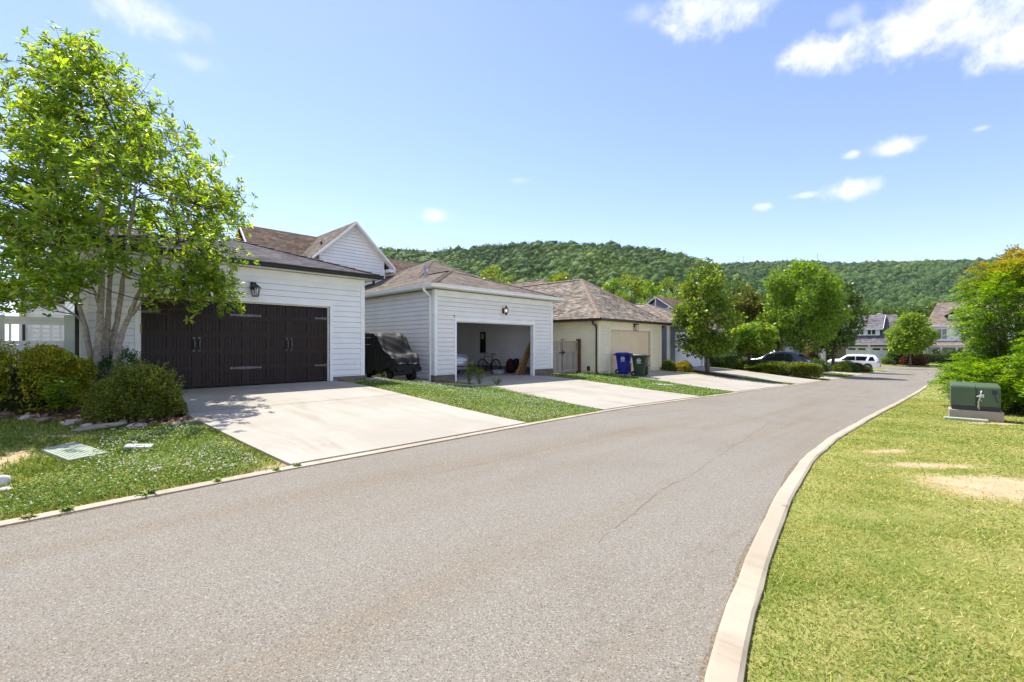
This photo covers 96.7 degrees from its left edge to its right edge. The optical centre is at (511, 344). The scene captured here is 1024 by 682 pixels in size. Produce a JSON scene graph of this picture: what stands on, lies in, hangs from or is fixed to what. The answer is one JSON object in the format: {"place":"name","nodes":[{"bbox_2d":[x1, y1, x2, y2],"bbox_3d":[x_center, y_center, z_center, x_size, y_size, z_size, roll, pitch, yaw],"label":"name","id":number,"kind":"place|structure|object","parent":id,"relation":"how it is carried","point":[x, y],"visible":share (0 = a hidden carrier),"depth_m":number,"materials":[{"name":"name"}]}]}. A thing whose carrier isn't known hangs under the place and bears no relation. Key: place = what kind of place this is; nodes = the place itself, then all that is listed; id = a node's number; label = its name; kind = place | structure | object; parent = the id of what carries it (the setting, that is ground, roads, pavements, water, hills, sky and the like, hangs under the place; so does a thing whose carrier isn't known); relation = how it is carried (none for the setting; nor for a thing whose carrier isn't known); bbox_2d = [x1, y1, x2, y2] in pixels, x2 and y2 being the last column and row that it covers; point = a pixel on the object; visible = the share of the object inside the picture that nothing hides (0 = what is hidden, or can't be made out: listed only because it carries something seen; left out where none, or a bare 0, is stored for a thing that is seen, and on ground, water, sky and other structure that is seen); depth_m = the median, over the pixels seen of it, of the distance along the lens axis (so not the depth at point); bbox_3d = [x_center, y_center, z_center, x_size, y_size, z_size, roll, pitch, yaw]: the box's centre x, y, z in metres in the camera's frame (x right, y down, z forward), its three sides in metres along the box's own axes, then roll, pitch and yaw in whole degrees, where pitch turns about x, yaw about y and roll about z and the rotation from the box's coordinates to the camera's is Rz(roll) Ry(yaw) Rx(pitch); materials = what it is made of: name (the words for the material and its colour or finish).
{"place":"outdoors","nodes":[
{"label":"outdoors","id":0,"kind":"place"},
{"bbox_2d":[235,221,421,284],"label":"house","id":1,"kind":"structure","parent":0,"point":[353,245],"depth_m":25.64,"materials":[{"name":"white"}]},
{"bbox_2d":[180,381,525,465],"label":"driveway","id":2,"kind":"structure","parent":0,"point":[288,424],"depth_m":8.77,"materials":[{"name":"concrete"}]},
{"bbox_2d":[0,369,942,681],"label":"alley road","id":3,"kind":"structure","parent":0,"point":[604,547],"depth_m":3.21,"materials":[{"name":"asphalt"}]},
{"bbox_2d":[0,353,1023,681],"bbox_3d":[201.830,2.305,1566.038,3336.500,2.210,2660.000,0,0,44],"label":"ground","id":4,"kind":"structure","parent":0,"point":[1002,487],"depth_m":3.50,"materials":[{"name":"plant"}]},
{"bbox_2d":[0,475,10,485],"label":"rock","id":5,"kind":"object","parent":4,"relation":"on","point":[5,479],"visible":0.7,"depth_m":4.67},
{"bbox_2d":[36,417,57,422],"bbox_3d":[-7.878,1.271,7.691,0.239,0.084,0.503,-3,-5,-29],"label":"edging stone","id":6,"kind":"object","parent":4,"relation":"on","point":[43,419],"visible":0.69,"depth_m":7.55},
{"bbox_2d":[60,419,85,425],"bbox_3d":[-7.253,1.285,7.534,0.221,0.104,0.375,1,-1,2],"label":"edging stone","id":7,"kind":"object","parent":4,"relation":"on","point":[70,421],"visible":0.67,"depth_m":7.43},
{"bbox_2d":[41,442,106,462],"bbox_3d":[-5.681,1.398,5.878,1.049,0.118,0.392,0,0,28],"label":"meter lid","id":8,"kind":"object","parent":4,"relation":"on","point":[70,451],"visible":0.8,"depth_m":5.80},
{"bbox_2d":[5,219,149,344],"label":"house","id":9,"kind":"structure","parent":4,"relation":"on","point":[36,329],"depth_m":18.14,"materials":[{"name":"white"}]},
{"bbox_2d":[14,397,183,425],"bbox_3d":[-8.509,1.268,8.477,5.103,0.195,3.321,0,0,37],"label":"mulch bed","id":10,"kind":"object","parent":4,"relation":"on","point":[70,411],"visible":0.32,"depth_m":8.19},
{"bbox_2d":[0,315,74,366],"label":"fence","id":11,"kind":"object","parent":10,"relation":"on","point":[68,323],"visible":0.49,"depth_m":9.90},
{"bbox_2d":[0,339,99,412],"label":"privet hedge","id":12,"kind":"object","parent":10,"relation":"on","point":[21,387],"visible":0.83,"depth_m":8.43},
{"bbox_2d":[36,374,80,413],"bbox_3d":[-8.142,0.907,8.182,0.621,0.747,0.584,0,0,44],"label":"leafy plant","id":13,"kind":"object","parent":10,"relation":"on","point":[59,397],"visible":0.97,"depth_m":8.14,"materials":[{"name":"green plant"}]},
{"bbox_2d":[0,408,197,429],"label":"dead leaves","id":14,"kind":"object","parent":10,"relation":"on","point":[83,421],"visible":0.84,"depth_m":7.73,"materials":[{"name":"brown plant"}]},
{"bbox_2d":[90,343,150,394],"bbox_3d":[-8.988,0.596,10.470,1.228,1.272,1.274,0,0,44],"label":"dark shrub","id":15,"kind":"object","parent":10,"relation":"on","point":[104,361],"visible":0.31,"depth_m":10.35,"materials":[{"name":"green plant"}]},
{"bbox_2d":[0,20,259,380],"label":"magnolia tree","id":16,"kind":"object","parent":10,"relation":"on","point":[96,168],"visible":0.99,"depth_m":9.53,"materials":[{"name":"green plant"}]},
{"bbox_2d":[78,356,188,421],"bbox_3d":[-6.809,0.772,8.261,1.555,1.150,1.546,0,0,44],"label":"ball shrub","id":17,"kind":"object","parent":10,"relation":"on","point":[137,390],"visible":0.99,"depth_m":7.87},
{"bbox_2d":[70,422,128,431],"bbox_3d":[-6.627,1.317,7.332,0.691,0.086,0.479,-6,-1,-38],"label":"edging stone","id":18,"kind":"object","parent":4,"relation":"on","point":[98,426],"visible":0.87,"depth_m":7.19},
{"bbox_2d":[124,444,153,449],"bbox_3d":[-5.095,1.411,6.216,0.370,0.092,0.172,0,0,-10],"label":"meter lid","id":19,"kind":"object","parent":4,"relation":"on","point":[136,446],"visible":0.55,"depth_m":6.16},
{"bbox_2d":[0,416,283,520],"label":"grass","id":20,"kind":"structure","parent":4,"relation":"on","point":[51,464],"depth_m":5.40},
{"bbox_2d":[166,416,211,425],"bbox_3d":[-5.607,1.340,7.945,0.345,0.069,0.718,6,7,32],"label":"edging stone","id":21,"kind":"object","parent":4,"relation":"on","point":[201,418],"visible":0.56,"depth_m":7.95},
{"bbox_2d":[48,234,383,387],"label":"garage","id":22,"kind":"structure","parent":4,"relation":"on","point":[302,319],"depth_m":13.52,"materials":[{"name":"white"}]},
{"bbox_2d":[141,297,326,387],"bbox_3d":[-7.761,-0.025,13.282,0.150,2.410,4.830,0,0,44],"label":"garage door","id":23,"kind":"structure","parent":22,"relation":"in","point":[267,344],"depth_m":13.13,"materials":[{"name":"brown wood"}]},
{"bbox_2d":[0,372,729,512],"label":"clover","id":24,"kind":"object","parent":4,"relation":"on","point":[625,377],"depth_m":6.96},
{"bbox_2d":[392,377,428,381],"bbox_3d":[-5.004,1.446,17.753,2.600,0.107,2.400,0,0,44],"label":"cart pad","id":25,"kind":"object","parent":4,"relation":"on","point":[397,378],"visible":0.14,"depth_m":18.07,"materials":[{"name":"grey concrete"}]},
{"bbox_2d":[365,332,421,379],"bbox_3d":[-4.639,0.447,17.355,2.590,1.841,1.521,0,0,44],"label":"covered cart","id":26,"kind":"object","parent":25,"relation":"on","point":[390,355],"visible":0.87,"depth_m":16.89,"materials":[{"name":"fabric"}]},
{"bbox_2d":[365,259,480,288],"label":"house","id":27,"kind":"structure","parent":4,"relation":"on","point":[415,272],"depth_m":25.86,"materials":[{"name":"brown"}]},
{"bbox_2d":[0,369,886,528],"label":"kerb by driveways","id":28,"kind":"structure","parent":4,"relation":"on","point":[8,523],"depth_m":5.28,"materials":[{"name":"concrete"}]},
{"bbox_2d":[135,488,159,495],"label":"grass tuft","id":29,"kind":"object","parent":28,"relation":"on","point":[151,491],"visible":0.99,"depth_m":4.46,"materials":[{"name":"green plant"}]},
{"bbox_2d":[406,380,490,386],"bbox_3d":[-2.286,1.432,16.532,3.101,0.257,0.579,0,0,-7],"label":"garden edging","id":30,"kind":"object","parent":4,"relation":"on","point":[454,384],"visible":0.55,"depth_m":16.53,"materials":[{"name":"concrete"}]},
{"bbox_2d":[365,265,564,382],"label":"garage","id":31,"kind":"structure","parent":4,"relation":"on","point":[439,320],"depth_m":20.11,"materials":[{"name":"wood"}]},
{"bbox_2d":[457,353,467,374],"bbox_3d":[-4.318,0.749,22.041,4.756,1.478,2.090,0,0,44],"label":"parked car","id":32,"kind":"object","parent":31,"relation":"on","point":[461,365],"visible":0.09,"depth_m":20.76,"materials":[{"name":"silver metal"}]},
{"bbox_2d":[480,332,485,352],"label":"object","id":33,"kind":"object","parent":31,"relation":"attached to","point":[482,342],"depth_m":26.01,"materials":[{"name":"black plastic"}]},
{"bbox_2d":[478,353,500,369],"bbox_3d":[-1.250,0.993,24.891,1.794,1.033,0.624,0,0,44],"label":"bicycle","id":34,"kind":"object","parent":31,"relation":"on","point":[490,365],"visible":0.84,"depth_m":24.88,"materials":[{"name":"metal"}]},
{"bbox_2d":[481,369,506,373],"bbox_3d":[-0.952,1.385,23.507,1.481,0.205,0.758,0,0,-11],"label":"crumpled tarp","id":35,"kind":"object","parent":31,"relation":"on","point":[498,371],"visible":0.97,"depth_m":23.30,"materials":[{"name":"plastic"}]},
{"bbox_2d":[506,358,518,372],"bbox_3d":[0.008,1.098,23.573,0.711,0.780,0.494,0,0,-18],"label":"duffel bag","id":36,"kind":"object","parent":31,"relation":"in","point":[512,365],"visible":0.94,"depth_m":23.41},
{"bbox_2d":[515,342,529,374],"bbox_3d":[0.739,0.306,22.689,1.288,2.370,0.403,0,0,-16],"label":"lumber bundle","id":37,"kind":"object","parent":31,"relation":"on","point":[522,364],"visible":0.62,"depth_m":22.56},
{"bbox_2d":[463,354,476,384],"bbox_3d":[-1.609,0.942,16.837,0.425,1.162,0.642,0,0,44],"label":"weed","id":38,"kind":"object","parent":4,"relation":"on","point":[468,372],"visible":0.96,"depth_m":16.85,"materials":[{"name":"green plant"}]},
{"bbox_2d":[356,380,599,422],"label":"grass","id":39,"kind":"structure","parent":4,"relation":"on","point":[482,401],"depth_m":12.22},
{"bbox_2d":[480,265,505,282],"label":"valley tree","id":40,"kind":"object","parent":4,"relation":"on","point":[489,276],"visible":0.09,"depth_m":84.86,"materials":[{"name":"green plant"}]},
{"bbox_2d":[509,279,548,286],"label":"house","id":41,"kind":"structure","parent":4,"relation":"on","point":[530,282],"depth_m":42.77,"materials":[{"name":"beige"}]},
{"bbox_2d":[546,272,570,281],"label":"valley tree","id":42,"kind":"object","parent":4,"relation":"on","point":[560,277],"visible":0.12,"depth_m":86.91,"materials":[{"name":"green plant"}]},
{"bbox_2d":[553,339,580,372],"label":"gate","id":43,"kind":"structure","parent":4,"relation":"on","point":[564,360],"depth_m":24.13,"materials":[{"name":"grey wood"}]},
{"bbox_2d":[519,279,671,373],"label":"garage","id":44,"kind":"structure","parent":4,"relation":"on","point":[604,326],"depth_m":26.20,"materials":[{"name":"cream stucco"},{"name":"tan shingle"}]},
{"bbox_2d":[611,330,647,372],"bbox_3d":[6.904,0.385,26.804,0.061,2.410,4.670,0,0,44],"label":"garage door","id":45,"kind":"structure","parent":44,"relation":"in","point":[634,342],"depth_m":26.69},
{"bbox_2d":[601,277,626,300],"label":"valley tree","id":46,"kind":"object","parent":4,"relation":"on","point":[613,285],"visible":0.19,"depth_m":87.51,"materials":[{"name":"green plant"}]},
{"bbox_2d":[618,274,647,303],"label":"valley tree","id":47,"kind":"object","parent":4,"relation":"on","point":[634,288],"visible":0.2,"depth_m":90.76,"materials":[{"name":"green plant"}]},
{"bbox_2d":[549,373,731,396],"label":"grass","id":48,"kind":"structure","parent":4,"relation":"on","point":[639,379],"depth_m":19.99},
{"bbox_2d":[636,279,663,303],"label":"valley tree","id":49,"kind":"object","parent":4,"relation":"on","point":[651,289],"visible":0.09,"depth_m":86.17,"materials":[{"name":"green plant"}]},
{"bbox_2d":[654,276,685,299],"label":"valley tree","id":50,"kind":"object","parent":4,"relation":"on","point":[665,281],"visible":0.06,"depth_m":93.07,"materials":[{"name":"green plant"}]},
{"bbox_2d":[634,303,715,367],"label":"garage","id":51,"kind":"structure","parent":4,"relation":"on","point":[669,343],"depth_m":31.95,"materials":[{"name":"grey"}]},
{"bbox_2d":[676,334,700,366],"bbox_3d":[12.898,0.480,33.387,0.061,2.420,4.810,0,0,44],"label":"garage door","id":52,"kind":"structure","parent":51,"relation":"in","point":[696,362],"depth_m":33.04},
{"bbox_2d":[647,296,728,366],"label":"garage","id":53,"kind":"structure","parent":4,"relation":"on","point":[665,303],"depth_m":40.93,"materials":[{"name":"grey"}]},
{"bbox_2d":[673,370,741,378],"bbox_3d":[12.402,1.870,28.996,4.459,0.449,2.195,0,0,33],"label":"mulch bed","id":54,"kind":"object","parent":4,"relation":"on","point":[711,373],"visible":0.83,"depth_m":28.56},
{"bbox_2d":[661,359,675,370],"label":"shrub","id":55,"kind":"object","parent":54,"relation":"on","point":[669,365],"visible":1,"depth_m":29.22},
{"bbox_2d":[675,360,692,371],"bbox_3d":[11.083,1.402,29.405,1.291,0.804,1.237,0,0,44],"label":"gold shrub","id":56,"kind":"object","parent":54,"relation":"on","point":[684,365],"visible":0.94,"depth_m":29.07,"materials":[{"name":"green plant"}]},
{"bbox_2d":[670,257,747,371],"bbox_3d":[12.672,-1.918,29.467,4.135,7.696,4.374,0,0,-18],"label":"maple tree","id":57,"kind":"object","parent":54,"relation":"on","point":[694,315],"visible":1,"depth_m":28.86,"materials":[{"name":"green plant"}]},
{"bbox_2d":[722,280,751,320],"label":"valley tree","id":58,"kind":"object","parent":4,"relation":"on","point":[735,288],"visible":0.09,"depth_m":98.96,"materials":[{"name":"green plant"}]},
{"bbox_2d":[728,284,775,356],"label":"olive tree","id":59,"kind":"object","parent":4,"relation":"on","point":[750,304],"visible":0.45,"depth_m":42.92,"materials":[{"name":"green plant"}]},
{"bbox_2d":[751,294,785,357],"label":"olive tree","id":60,"kind":"object","parent":4,"relation":"on","point":[781,349],"visible":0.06,"depth_m":44.77,"materials":[{"name":"green plant"}]},
{"bbox_2d":[730,368,816,379],"bbox_3d":[19.667,2.179,35.254,7.497,0.737,3.045,0,0,44],"label":"mulch bed","id":61,"kind":"object","parent":4,"relation":"on","point":[775,374],"visible":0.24,"depth_m":33.90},
{"bbox_2d":[709,350,742,368],"bbox_3d":[16.991,1.106,36.625,2.868,1.623,2.261,0,0,44],"label":"clipped hedge","id":62,"kind":"object","parent":61,"relation":"on","point":[721,361],"visible":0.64,"depth_m":35.93,"materials":[{"name":"green plant"}]},
{"bbox_2d":[725,320,780,360],"bbox_3d":[19.213,0.104,36.773,4.251,4.094,3.911,0,0,23],"label":"redbud tree","id":63,"kind":"object","parent":61,"relation":"on","point":[761,336],"visible":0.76,"depth_m":35.83,"materials":[{"name":"green plant"}]},
{"bbox_2d":[740,359,768,368],"bbox_3d":[19.407,1.635,36.271,2.167,1.068,1.725,0,0,44],"label":"clipped hedge","id":64,"kind":"object","parent":61,"relation":"on","point":[752,362],"visible":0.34,"depth_m":36.01,"materials":[{"name":"green plant"}]},
{"bbox_2d":[755,361,824,377],"bbox_3d":[20.475,1.785,33.791,4.479,1.225,1.960,0,0,44],"label":"clipped hedge","id":65,"kind":"object","parent":61,"relation":"on","point":[803,369],"visible":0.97,"depth_m":33.01,"materials":[{"name":"green plant"}]},
{"bbox_2d":[756,258,853,353],"bbox_3d":[25.692,-2.567,40.327,7.417,10.302,7.108,0,0,44],"label":"ash tree","id":66,"kind":"object","parent":4,"relation":"on","point":[821,300],"visible":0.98,"depth_m":39.07,"materials":[{"name":"green plant"}]},
{"bbox_2d":[698,371,943,681],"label":"kerb by lawn","id":67,"kind":"structure","parent":4,"relation":"on","point":[725,658],"depth_m":2.87,"materials":[{"name":"concrete"}]},
{"bbox_2d":[809,358,833,371],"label":"shrub","id":68,"kind":"object","parent":4,"relation":"on","point":[826,366],"visible":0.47,"depth_m":45.25,"materials":[{"name":"green plant"}]},
{"bbox_2d":[826,342,838,360],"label":"bush","id":69,"kind":"object","parent":4,"relation":"on","point":[828,352],"visible":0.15,"depth_m":74.29,"materials":[{"name":"green plant"}]},
{"bbox_2d":[821,372,854,376],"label":"grass","id":70,"kind":"structure","parent":4,"relation":"on","point":[834,374],"depth_m":40.02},
{"bbox_2d":[836,311,904,359],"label":"house","id":71,"kind":"structure","parent":4,"relation":"on","point":[871,340],"depth_m":75.74,"materials":[{"name":"beige"}]},
{"bbox_2d":[847,347,866,354],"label":"garage door","id":72,"kind":"structure","parent":71,"relation":"in","point":[855,350],"depth_m":76.17,"materials":[{"name":"white metal"}]},
{"bbox_2d":[871,347,886,359],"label":"garage door","id":73,"kind":"structure","parent":71,"relation":"in","point":[880,352],"depth_m":74.18,"materials":[{"name":"white metal"}]},
{"bbox_2d":[853,300,889,314],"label":"valley tree","id":74,"kind":"object","parent":4,"relation":"on","point":[868,311],"visible":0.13,"depth_m":124.04,"materials":[{"name":"green plant"}]},
{"bbox_2d":[743,398,1023,681],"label":"grass","id":75,"kind":"structure","parent":4,"relation":"on","point":[792,574],"depth_m":3.29,"materials":[{"name":"plant"}]},
{"bbox_2d":[881,358,896,364],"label":"shrub","id":76,"kind":"object","parent":4,"relation":"on","point":[888,361],"visible":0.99,"depth_m":69.22,"materials":[{"name":"green plant"}]},
{"bbox_2d":[874,305,906,327],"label":"valley tree","id":77,"kind":"object","parent":4,"relation":"on","point":[893,310],"visible":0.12,"depth_m":119.35,"materials":[{"name":"green plant"}]},
{"bbox_2d":[885,348,902,363],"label":"conifer","id":78,"kind":"object","parent":4,"relation":"on","point":[896,358],"visible":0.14,"depth_m":70.07,"materials":[{"name":"green plant"}]},
{"bbox_2d":[899,355,912,364],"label":"barberry","id":79,"kind":"object","parent":4,"relation":"on","point":[905,359],"visible":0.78,"depth_m":68.53,"materials":[{"name":"red plant"}]},
{"bbox_2d":[883,311,940,365],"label":"cherry tree","id":80,"kind":"object","parent":4,"relation":"on","point":[915,336],"visible":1,"depth_m":65.80,"materials":[{"name":"green plant"}]},
{"bbox_2d":[900,302,936,325],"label":"valley tree","id":81,"kind":"object","parent":4,"relation":"on","point":[922,310],"visible":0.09,"depth_m":123.27,"materials":[{"name":"green plant"}]},
{"bbox_2d":[911,355,928,364],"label":"barberry","id":82,"kind":"object","parent":4,"relation":"on","point":[919,360],"visible":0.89,"depth_m":67.37,"materials":[{"name":"red plant"}]},
{"bbox_2d":[911,349,974,362],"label":"hedge","id":83,"kind":"object","parent":4,"relation":"on","point":[936,357],"visible":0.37,"depth_m":68.48,"materials":[{"name":"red plant"}]},
{"bbox_2d":[912,380,997,400],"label":"grass","id":84,"kind":"structure","parent":4,"relation":"on","point":[938,394],"depth_m":20.61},
{"bbox_2d":[943,416,988,422],"bbox_3d":[11.458,1.906,11.499,0.795,0.085,0.224,0,0,40],"label":"slab","id":85,"kind":"object","parent":4,"relation":"on","point":[966,419],"depth_m":11.45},
{"bbox_2d":[924,301,1022,353],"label":"house","id":86,"kind":"structure","parent":4,"relation":"on","point":[940,313],"depth_m":71.07,"materials":[{"name":"white"}]},
{"bbox_2d":[936,328,947,339],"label":"window","id":87,"kind":"structure","parent":86,"relation":"in","point":[942,331],"depth_m":71.14,"materials":[{"name":"white glass"}]},
{"bbox_2d":[925,244,1023,413],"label":"feathery shrub","id":88,"kind":"object","parent":4,"relation":"on","point":[983,361],"visible":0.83,"depth_m":14.02,"materials":[{"name":"green plant"}]},
{"bbox_2d":[948,381,1003,422],"bbox_3d":[12.008,1.579,11.808,0.979,1.160,0.698,0,0,42],"label":"utility box","id":89,"kind":"object","parent":4,"relation":"on","point":[975,400],"visible":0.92,"depth_m":11.60,"materials":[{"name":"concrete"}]},
{"bbox_2d":[950,381,975,405],"bbox_3d":[11.840,1.287,11.968,0.458,0.575,0.627,0,0,42],"label":"door","id":90,"kind":"structure","parent":89,"relation":"in","point":[961,393],"depth_m":11.76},
{"bbox_2d":[974,383,1000,407],"bbox_3d":[12.179,1.291,11.670,0.434,0.567,0.619,0,0,42],"label":"door","id":91,"kind":"structure","parent":89,"relation":"in","point":[989,400],"depth_m":11.45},
{"bbox_2d":[996,331,1023,396],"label":"feathery shrub","id":92,"kind":"object","parent":4,"relation":"on","point":[1020,359],"visible":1,"depth_m":11.96,"materials":[{"name":"green plant"}]},
{"bbox_2d":[0,0,1023,344],"label":"sky","id":93,"kind":"structure","parent":0,"point":[722,131],"materials":[{"name":"blue"}]},
{"bbox_2d":[456,375,699,409],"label":"driveway","id":94,"kind":"structure","parent":0,"point":[598,395],"depth_m":16.37,"materials":[{"name":"concrete"}]},
{"bbox_2d":[610,370,788,391],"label":"driveway","id":95,"kind":"structure","parent":0,"point":[725,384],"depth_m":24.07,"materials":[{"name":"concrete"}]},
{"bbox_2d":[613,352,631,373],"bbox_3d":[6.058,1.015,24.860,1.045,1.169,0.767,0,0,22],"label":"trash cart","id":96,"kind":"object","parent":95,"relation":"on","point":[623,359],"visible":0.99,"depth_m":24.59,"materials":[{"name":"blue plastic"}]},
{"bbox_2d":[629,354,650,375],"bbox_3d":[6.737,1.087,24.009,1.045,1.169,0.767,0,0,31],"label":"trash cart","id":97,"kind":"object","parent":95,"relation":"on","point":[640,365],"visible":0.99,"depth_m":23.73,"materials":[{"name":"green plastic"}]},
{"bbox_2d":[693,367,822,383],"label":"driveway","id":98,"kind":"structure","parent":0,"point":[767,377],"depth_m":30.53,"materials":[{"name":"concrete"}]},
{"bbox_2d":[737,377,794,384],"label":"grass","id":99,"kind":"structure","parent":0,"point":[759,380],"depth_m":26.88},
{"bbox_2d":[744,367,842,378],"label":"driveway","id":100,"kind":"structure","parent":0,"point":[830,377],"depth_m":35.80,"materials":[{"name":"concrete"}]},
{"bbox_2d":[747,351,811,365],"bbox_3d":[22.530,1.407,38.525,4.730,1.740,2.179,4,3,44],"label":"parked car","id":101,"kind":"object","parent":100,"relation":"on","point":[786,356],"visible":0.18,"depth_m":37.52,"materials":[{"name":"black metal"}]},
{"bbox_2d":[828,354,880,367],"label":"parked car","id":102,"kind":"object","parent":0,"point":[872,360],"visible":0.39,"depth_m":55.81,"materials":[{"name":"white metal"}]},
{"bbox_2d":[880,366,971,370],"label":"cross street","id":103,"kind":"structure","parent":0,"point":[902,367],"depth_m":63.39,"materials":[{"name":"asphalt"}]},
{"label":"mulch bed","id":104,"kind":"structure","parent":0,"visible":0},
{"bbox_2d":[805,345,821,359],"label":"climbing shrub","id":105,"kind":"object","parent":104,"relation":"on","point":[811,355],"visible":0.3,"depth_m":53.49,"materials":[{"name":"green plant"}]},
{"bbox_2d":[810,282,869,365],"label":"flowering tree","id":106,"kind":"object","parent":104,"relation":"on","point":[846,337],"visible":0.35,"depth_m":49.59,"materials":[{"name":"green plant"}]},
{"bbox_2d":[832,362,852,371],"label":"shrub","id":107,"kind":"object","parent":104,"relation":"on","point":[840,366],"visible":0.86,"depth_m":48.66,"materials":[{"name":"green plant"}]},
{"bbox_2d":[847,363,861,371],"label":"shrub","id":108,"kind":"object","parent":104,"relation":"on","point":[855,368],"visible":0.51,"depth_m":49.39,"materials":[{"name":"green plant"}]},
{"bbox_3d":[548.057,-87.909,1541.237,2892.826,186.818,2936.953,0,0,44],"label":"hill","id":109,"kind":"structure","parent":0,"visible":0},
{"bbox_2d":[378,240,1021,349],"bbox_3d":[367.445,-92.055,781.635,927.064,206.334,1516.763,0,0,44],"label":"forest","id":110,"kind":"object","parent":109,"relation":"on","point":[886,283],"visible":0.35,"depth_m":573.10,"materials":[{"name":"plant"}]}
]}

